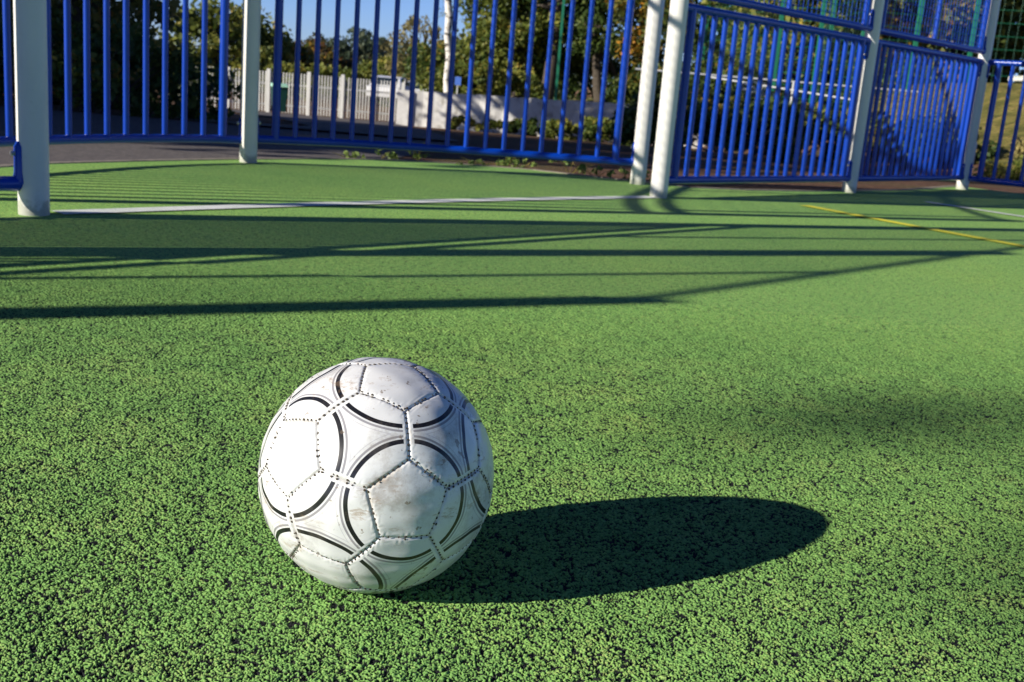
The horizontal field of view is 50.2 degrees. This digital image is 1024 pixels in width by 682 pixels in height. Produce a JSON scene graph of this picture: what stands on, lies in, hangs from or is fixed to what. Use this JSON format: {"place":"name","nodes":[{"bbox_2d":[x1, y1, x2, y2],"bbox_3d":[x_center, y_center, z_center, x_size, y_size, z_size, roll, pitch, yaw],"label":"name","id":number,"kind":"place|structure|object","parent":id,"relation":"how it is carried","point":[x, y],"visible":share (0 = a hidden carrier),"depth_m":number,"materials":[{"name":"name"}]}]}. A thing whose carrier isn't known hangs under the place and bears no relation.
{"place":"outdoors","nodes":[
{"label":"outdoors","id":0,"kind":"place"},
{"bbox_2d":[0,106,458,164],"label":"path","id":1,"kind":"structure","parent":0,"point":[101,151],"depth_m":6.64,"materials":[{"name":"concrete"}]},
{"bbox_2d":[332,150,364,157],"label":"weed","id":2,"kind":"object","parent":1,"relation":"on","point":[346,154],"visible":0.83,"depth_m":6.41,"materials":[{"name":"green plant"}]},
{"bbox_2d":[375,149,398,158],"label":"weed","id":3,"kind":"object","parent":1,"relation":"on","point":[393,155],"visible":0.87,"depth_m":6.51,"materials":[{"name":"green plant"}]},
{"bbox_2d":[178,107,459,141],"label":"road","id":4,"kind":"structure","parent":0,"point":[361,126],"depth_m":14.37,"materials":[{"name":"grey asphalt"}]},
{"bbox_2d":[270,82,288,111],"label":"wheelie bin","id":5,"kind":"object","parent":4,"relation":"on","point":[284,88],"visible":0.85,"depth_m":42.90,"materials":[{"name":"plastic"}]},
{"bbox_2d":[0,159,1023,330],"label":"pitch","id":6,"kind":"object","parent":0,"point":[784,251],"visible":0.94,"depth_m":3.69,"materials":[{"name":"green rubber"}]},
{"bbox_2d":[13,0,49,215],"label":"fence post","id":7,"kind":"object","parent":6,"relation":"on","point":[31,71],"depth_m":3.13,"materials":[{"name":"white metal"}]},
{"bbox_2d":[0,141,23,190],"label":"bar panel","id":8,"kind":"object","parent":7,"relation":"attached to","point":[15,182],"visible":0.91,"depth_m":3.16,"materials":[{"name":"blue paint"}]},
{"bbox_2d":[239,0,260,162],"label":"fence post","id":9,"kind":"object","parent":6,"relation":"on","point":[251,26],"depth_m":5.39,"materials":[{"name":"white metal"}]},
{"bbox_2d":[0,0,241,146],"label":"bar panel","id":10,"kind":"object","parent":9,"relation":"attached to","point":[68,137],"visible":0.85,"depth_m":4.90,"materials":[{"name":"blue paint"}]},
{"bbox_2d":[257,0,634,165],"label":"bar panel","id":11,"kind":"object","parent":9,"relation":"attached to","point":[274,137],"visible":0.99,"depth_m":5.86,"materials":[{"name":"blue paint"}]},
{"bbox_2d":[51,196,656,213],"bbox_3d":[-0.353,-0.554,4.353,0.130,0.001,2.966,17,18,42],"label":"goal line","id":12,"kind":"object","parent":6,"relation":"on","point":[83,211],"visible":1,"depth_m":3.99,"materials":[{"name":"white paint"}]},
{"bbox_2d":[0,248,1023,681],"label":"rubber crumb","id":13,"kind":"object","parent":6,"relation":"on","point":[686,492],"visible":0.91,"depth_m":1.35,"materials":[{"name":"green rubber"}]},
{"bbox_2d":[258,357,493,593],"bbox_3d":[-0.129,0.127,1.048,0.223,0.223,0.224,5,13,0],"label":"soccer ball","id":14,"kind":"object","parent":13,"relation":"on","point":[375,475],"visible":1,"depth_m":0.96,"materials":[{"name":"white leather"}]},
{"bbox_2d":[630,0,664,184],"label":"fence post","id":15,"kind":"object","parent":6,"relation":"on","point":[654,21],"depth_m":5.99,"materials":[{"name":"white metal"}]},
{"bbox_2d":[650,0,688,198],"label":"fence post","id":16,"kind":"object","parent":6,"relation":"on","point":[675,38],"depth_m":5.28,"materials":[{"name":"white metal"}]},
{"bbox_2d":[669,3,871,183],"bbox_3d":[1.456,-1.307,6.021,0.044,0.871,1.967,17,18,42],"label":"bar panel","id":17,"kind":"object","parent":16,"relation":"attached to","point":[863,49],"visible":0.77,"depth_m":5.94,"materials":[{"name":"blue paint"}]},
{"bbox_2d":[709,0,874,31],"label":"panel","id":18,"kind":"object","parent":16,"relation":"attached to","point":[866,24],"visible":1,"depth_m":6.10,"materials":[{"name":"blue paint"}]},
{"bbox_2d":[842,0,884,192],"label":"fence post","id":19,"kind":"object","parent":6,"relation":"on","point":[862,107],"visible":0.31,"depth_m":6.68,"materials":[{"name":"grey metal"}]},
{"bbox_2d":[858,39,983,181],"bbox_3d":[2.758,-1.513,7.354,0.044,0.871,1.739,17,18,42],"label":"bar panel","id":20,"kind":"object","parent":19,"relation":"attached to","point":[977,64],"visible":0.88,"depth_m":7.32,"materials":[{"name":"blue paint"}]},
{"bbox_2d":[802,205,1023,246],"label":"yellow line","id":21,"kind":"object","parent":6,"relation":"on","point":[916,226],"visible":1,"depth_m":4.99,"materials":[{"name":"paint"}]},
{"bbox_2d":[929,202,1023,216],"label":"white line","id":22,"kind":"object","parent":6,"relation":"on","point":[977,209],"visible":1,"depth_m":6.26,"materials":[{"name":"paint"}]},
{"bbox_2d":[955,0,1000,189],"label":"fence post","id":23,"kind":"object","parent":6,"relation":"on","point":[980,93],"visible":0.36,"depth_m":7.91,"materials":[{"name":"white metal"}]},
{"bbox_2d":[880,0,991,54],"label":"panel","id":24,"kind":"object","parent":23,"relation":"attached to","point":[979,49],"visible":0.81,"depth_m":7.25,"materials":[{"name":"blue paint"}]},
{"bbox_2d":[968,59,1023,187],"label":"bar panel","id":25,"kind":"object","parent":23,"relation":"attached to","point":[998,64],"visible":1,"depth_m":7.84,"materials":[{"name":"blue paint"}]},
{"bbox_2d":[0,84,1023,193],"bbox_3d":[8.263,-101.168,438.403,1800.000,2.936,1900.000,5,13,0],"label":"ground","id":26,"kind":"structure","parent":0,"point":[531,143],"depth_m":9.59,"materials":[{"name":"brown soil"}]},
{"bbox_2d":[0,0,149,109],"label":"tree","id":27,"kind":"object","parent":26,"relation":"on","point":[74,12],"visible":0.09,"depth_m":10.23,"materials":[{"name":"green plant"}]},
{"bbox_2d":[0,0,174,110],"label":"hedge","id":28,"kind":"object","parent":26,"relation":"on","point":[135,64],"visible":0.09,"depth_m":12.98,"materials":[{"name":"green plant"}]},
{"bbox_2d":[0,0,180,110],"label":"tree","id":29,"kind":"object","parent":26,"relation":"on","point":[94,15],"visible":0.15,"depth_m":10.18,"materials":[{"name":"green plant"}]},
{"bbox_2d":[10,0,194,102],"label":"tree","id":30,"kind":"object","parent":26,"relation":"on","point":[174,5],"visible":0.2,"depth_m":14.15,"materials":[{"name":"green plant"}]},
{"bbox_2d":[0,7,240,118],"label":"bush","id":31,"kind":"object","parent":26,"relation":"on","point":[97,65],"visible":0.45,"depth_m":9.26,"materials":[{"name":"green plant"}]},
{"bbox_2d":[93,68,235,121],"bbox_3d":[-3.229,-2.242,10.025,1.285,0.579,0.953,5,13,0],"label":"bush","id":32,"kind":"object","parent":26,"relation":"on","point":[196,112],"visible":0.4,"depth_m":9.99,"materials":[{"name":"green plant"}]},
{"bbox_2d":[178,67,214,99],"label":"shrub","id":33,"kind":"object","parent":26,"relation":"on","point":[198,82],"visible":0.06,"depth_m":37.03,"materials":[{"name":"green plant"}]},
{"bbox_2d":[155,0,273,91],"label":"tree","id":34,"kind":"object","parent":26,"relation":"on","point":[213,42],"visible":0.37,"depth_m":81.22,"materials":[{"name":"green plant"}]},
{"bbox_2d":[200,6,294,91],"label":"tree","id":35,"kind":"object","parent":26,"relation":"on","point":[266,38],"visible":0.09,"depth_m":86.33,"materials":[{"name":"green plant"}]},
{"bbox_2d":[206,66,405,121],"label":"picket fence","id":36,"kind":"object","parent":26,"relation":"on","point":[267,103],"visible":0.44,"depth_m":47.93,"materials":[{"name":"white paint"}]},
{"bbox_2d":[284,41,332,92],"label":"tree","id":37,"kind":"object","parent":26,"relation":"on","point":[307,51],"visible":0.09,"depth_m":90.85,"materials":[{"name":"green plant"}]},
{"bbox_2d":[208,61,416,107],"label":"hedge","id":38,"kind":"object","parent":26,"relation":"on","point":[288,68],"visible":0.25,"depth_m":72.43,"materials":[{"name":"green plant"}]},
{"bbox_2d":[301,32,359,81],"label":"tree","id":39,"kind":"object","parent":26,"relation":"on","point":[324,48],"visible":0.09,"depth_m":105.83,"materials":[{"name":"green plant"}]},
{"bbox_2d":[325,30,387,70],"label":"tree","id":40,"kind":"object","parent":26,"relation":"on","point":[345,49],"visible":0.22,"depth_m":115.80,"materials":[{"name":"green plant"}]},
{"bbox_2d":[347,26,392,55],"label":"tree","id":41,"kind":"object","parent":26,"relation":"on","point":[381,38],"visible":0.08,"depth_m":143.80,"materials":[{"name":"green plant"}]},
{"bbox_2d":[357,55,410,95],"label":"tree","id":42,"kind":"object","parent":26,"relation":"on","point":[364,66],"visible":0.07,"depth_m":105.69,"materials":[{"name":"green plant"}]},
{"bbox_2d":[367,75,409,103],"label":"parked car","id":43,"kind":"object","parent":26,"relation":"on","point":[387,78],"visible":0.27,"depth_m":59.42,"materials":[{"name":"white paint"}]},
{"bbox_2d":[389,41,417,66],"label":"tree","id":44,"kind":"object","parent":26,"relation":"on","point":[399,47],"visible":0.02,"depth_m":133.86,"materials":[{"name":"green plant"}]},
{"bbox_2d":[407,80,422,90],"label":"parked car","id":45,"kind":"object","parent":26,"relation":"on","point":[417,88],"visible":0.03,"depth_m":63.34,"materials":[{"name":"white paint"}]},
{"bbox_2d":[406,150,430,160],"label":"weed","id":46,"kind":"object","parent":26,"relation":"on","point":[418,156],"visible":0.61,"depth_m":6.66,"materials":[{"name":"green plant"}]},
{"bbox_2d":[380,14,461,80],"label":"tree","id":47,"kind":"object","parent":26,"relation":"on","point":[409,24],"visible":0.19,"depth_m":67.34,"materials":[{"name":"green plant"}]},
{"bbox_2d":[0,158,955,191],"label":"kerb","id":48,"kind":"structure","parent":26,"relation":"on","point":[64,162],"depth_m":6.31,"materials":[{"name":"concrete"}]},
{"bbox_2d":[456,158,516,166],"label":"weed","id":49,"kind":"object","parent":26,"relation":"on","point":[473,162],"visible":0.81,"depth_m":6.60,"materials":[{"name":"green plant"}]},
{"bbox_2d":[445,114,555,136],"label":"bush","id":50,"kind":"object","parent":26,"relation":"on","point":[456,122],"visible":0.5,"depth_m":30.18,"materials":[{"name":"green plant"}]},
{"bbox_2d":[489,157,513,166],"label":"weed","id":51,"kind":"object","parent":26,"relation":"on","point":[501,162],"visible":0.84,"depth_m":6.64,"materials":[{"name":"green plant"}]},
{"bbox_2d":[504,159,537,167],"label":"weed","id":52,"kind":"object","parent":26,"relation":"on","point":[517,161],"visible":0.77,"depth_m":6.62,"materials":[{"name":"green plant"}]},
{"bbox_2d":[502,117,572,137],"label":"bush","id":53,"kind":"object","parent":26,"relation":"on","point":[532,127],"visible":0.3,"depth_m":29.55,"materials":[{"name":"green plant"}]},
{"bbox_2d":[396,90,705,147],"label":"garden wall","id":54,"kind":"structure","parent":26,"relation":"on","point":[478,102],"depth_m":32.34,"materials":[{"name":"white concrete"}]},
{"bbox_2d":[549,160,597,174],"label":"weed","id":55,"kind":"object","parent":26,"relation":"on","point":[580,166],"visible":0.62,"depth_m":6.52,"materials":[{"name":"green plant"}]},
{"bbox_2d":[545,115,614,142],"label":"bush","id":56,"kind":"object","parent":26,"relation":"on","point":[552,125],"visible":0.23,"depth_m":26.35,"materials":[{"name":"green plant"}]},
{"bbox_2d":[573,163,622,177],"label":"weed","id":57,"kind":"object","parent":26,"relation":"on","point":[599,168],"visible":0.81,"depth_m":6.44,"materials":[{"name":"green plant"}]},
{"bbox_2d":[583,118,653,147],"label":"bush","id":58,"kind":"object","parent":26,"relation":"on","point":[590,131],"visible":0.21,"depth_m":24.70,"materials":[{"name":"green plant"}]},
{"bbox_2d":[619,168,650,181],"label":"weed","id":59,"kind":"object","parent":26,"relation":"on","point":[624,171],"visible":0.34,"depth_m":6.45,"materials":[{"name":"green plant"}]},
{"bbox_2d":[609,83,728,148],"bbox_3d":[2.121,-3.023,14.651,1.614,0.886,1.381,5,13,0],"label":"shrub","id":60,"kind":"object","parent":26,"relation":"on","point":[629,123],"visible":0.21,"depth_m":14.32,"materials":[{"name":"green plant"}]},
{"bbox_2d":[644,0,766,90],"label":"tree","id":61,"kind":"object","parent":26,"relation":"on","point":[696,34],"visible":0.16,"depth_m":30.96,"materials":[{"name":"green plant"}]},
{"bbox_2d":[672,90,805,163],"bbox_3d":[2.878,-2.821,14.200,2.016,0.885,1.356,5,13,0],"label":"shrub","id":62,"kind":"object","parent":26,"relation":"on","point":[719,116],"visible":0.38,"depth_m":13.93,"materials":[{"name":"green plant"}]},
{"bbox_2d":[697,81,781,150],"bbox_3d":[3.503,-3.414,16.598,1.589,1.134,1.530,5,13,0],"label":"shrub","id":63,"kind":"object","parent":26,"relation":"on","point":[753,91],"visible":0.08,"depth_m":16.25,"materials":[{"name":"green plant"}]},
{"bbox_2d":[635,68,917,105],"bbox_3d":[7.137,-4.827,23.387,9.155,1.250,0.048,5,13,0],"label":"railing","id":64,"kind":"object","parent":26,"relation":"on","point":[793,84],"visible":0.18,"depth_m":23.23,"materials":[{"name":"metal"}]},
{"bbox_2d":[697,0,863,103],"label":"tree","id":65,"kind":"object","parent":26,"relation":"on","point":[776,17],"visible":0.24,"depth_m":29.02,"materials":[{"name":"green plant"}]},
{"bbox_2d":[711,76,849,104],"bbox_3d":[5.506,-4.729,22.507,3.056,1.200,0.739,10,14,21],"label":"railing","id":66,"kind":"object","parent":26,"relation":"on","point":[791,90],"visible":0.11,"depth_m":22.21,"materials":[{"name":"metal"}]},
{"bbox_2d":[554,0,1023,113],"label":"green fence","id":67,"kind":"object","parent":26,"relation":"on","point":[831,27],"visible":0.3,"depth_m":24.76,"materials":[{"name":"paint"}]},
{"bbox_2d":[715,99,881,164],"bbox_3d":[3.751,-2.805,14.599,2.168,0.845,1.264,5,13,0],"label":"shrub","id":68,"kind":"object","parent":26,"relation":"on","point":[727,137],"visible":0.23,"depth_m":14.35,"materials":[{"name":"green plant"}]},
{"bbox_2d":[675,45,962,122],"bbox_3d":[7.582,-5.883,26.226,8.238,2.324,2.024,5,13,0],"label":"hedge","id":69,"kind":"object","parent":26,"relation":"on","point":[724,72],"visible":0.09,"depth_m":25.82,"materials":[{"name":"green plant"}]},
{"bbox_2d":[765,103,931,166],"bbox_3d":[4.746,-2.872,15.216,2.262,0.848,1.286,5,13,0],"label":"shrub","id":70,"kind":"object","parent":26,"relation":"on","point":[832,109],"visible":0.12,"depth_m":14.91,"materials":[{"name":"green plant"}]},
{"bbox_2d":[867,109,1003,164],"bbox_3d":[5.891,-2.925,15.646,2.080,0.832,1.460,5,13,0],"label":"shrub","id":71,"kind":"object","parent":26,"relation":"on","point":[991,151],"visible":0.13,"depth_m":15.32,"materials":[{"name":"green plant"}]},
{"bbox_2d":[972,155,1023,181],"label":"tuft","id":72,"kind":"object","parent":26,"relation":"on","point":[988,171],"visible":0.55,"depth_m":12.37,"materials":[{"name":"green plant"}]},
{"bbox_2d":[1004,159,1023,180],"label":"tuft","id":73,"kind":"object","parent":26,"relation":"on","point":[1010,177],"visible":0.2,"depth_m":12.51,"materials":[{"name":"green plant"}]},
{"bbox_2d":[1008,76,1023,83],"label":"shed","id":74,"kind":"structure","parent":26,"relation":"on","point":[1017,79],"depth_m":27.96,"materials":[{"name":"white paint"}]},
{"bbox_2d":[454,93,592,101],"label":"terrace","id":75,"kind":"structure","parent":0,"point":[590,98],"depth_m":67.00,"materials":[{"name":"plant"}]},
{"bbox_2d":[455,77,460,93],"bbox_3d":[-1.746,-8.177,35.116,0.200,0.620,0.055,5,13,0],"label":"sign","id":76,"kind":"object","parent":75,"relation":"on","point":[457,81],"visible":0.78,"depth_m":35.06,"materials":[{"name":"metal"}]},
{"bbox_2d":[439,0,497,92],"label":"birch tree","id":77,"kind":"object","parent":75,"relation":"on","point":[448,12],"visible":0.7,"depth_m":34.22,"materials":[{"name":"white plant"}]},
{"bbox_2d":[416,61,543,98],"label":"hedge","id":78,"kind":"object","parent":75,"relation":"on","point":[461,69],"visible":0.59,"depth_m":35.56,"materials":[{"name":"green plant"}]},
{"bbox_2d":[452,0,573,97],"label":"tree","id":79,"kind":"object","parent":75,"relation":"on","point":[503,25],"visible":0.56,"depth_m":39.66,"materials":[{"name":"green plant"}]},
{"bbox_2d":[399,29,664,101],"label":"hedge","id":80,"kind":"object","parent":75,"relation":"on","point":[423,58],"visible":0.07,"depth_m":44.24,"materials":[{"name":"green plant"}]},
{"bbox_2d":[516,0,599,99],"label":"tree","id":81,"kind":"object","parent":75,"relation":"on","point":[544,6],"visible":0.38,"depth_m":39.69,"materials":[{"name":"green plant"}]},
{"bbox_2d":[556,0,642,102],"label":"tree","id":82,"kind":"object","parent":75,"relation":"on","point":[597,50],"visible":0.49,"depth_m":39.83,"materials":[{"name":"green plant"}]},
{"bbox_2d":[605,62,662,103],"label":"hedge","id":83,"kind":"object","parent":75,"relation":"on","point":[633,83],"visible":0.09,"depth_m":34.77,"materials":[{"name":"green plant"}]},
{"bbox_2d":[605,0,694,65],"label":"tree","id":84,"kind":"object","parent":75,"relation":"on","point":[620,8],"visible":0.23,"depth_m":36.31,"materials":[{"name":"green plant"}]},
{"bbox_2d":[59,0,1023,83],"label":"sky","id":85,"kind":"structure","parent":0,"point":[367,7],"materials":[{"name":"blue"}]},
{"bbox_2d":[839,83,1023,167],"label":"grass bank","id":86,"kind":"structure","parent":0,"point":[1015,93],"depth_m":18.91,"materials":[{"name":"green plant"}]},
{"bbox_2d":[771,0,915,75],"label":"tree","id":87,"kind":"object","parent":86,"relation":"on","point":[841,43],"visible":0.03,"depth_m":30.83,"materials":[{"name":"green plant"}]},
{"bbox_2d":[839,0,984,83],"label":"tree","id":88,"kind":"object","parent":86,"relation":"on","point":[905,41],"visible":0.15,"depth_m":29.99,"materials":[{"name":"green plant"}]},
{"bbox_2d":[885,0,1023,82],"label":"tree","id":89,"kind":"object","parent":86,"relation":"on","point":[1004,30],"visible":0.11,"depth_m":31.65,"materials":[{"name":"green plant"}]},
{"bbox_2d":[936,0,1023,83],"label":"tree","id":90,"kind":"object","parent":86,"relation":"on","point":[1011,47],"visible":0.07,"depth_m":32.61,"materials":[{"name":"green plant"}]},
{"bbox_2d":[984,137,1023,176],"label":"tuft","id":91,"kind":"object","parent":86,"relation":"on","point":[1019,147],"visible":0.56,"depth_m":13.49,"materials":[{"name":"green plant"}]},
{"bbox_2d":[999,0,1023,83],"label":"tree","id":92,"kind":"object","parent":86,"relation":"on","point":[1015,13],"visible":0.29,"depth_m":32.16,"materials":[{"name":"green plant"}]}
]}

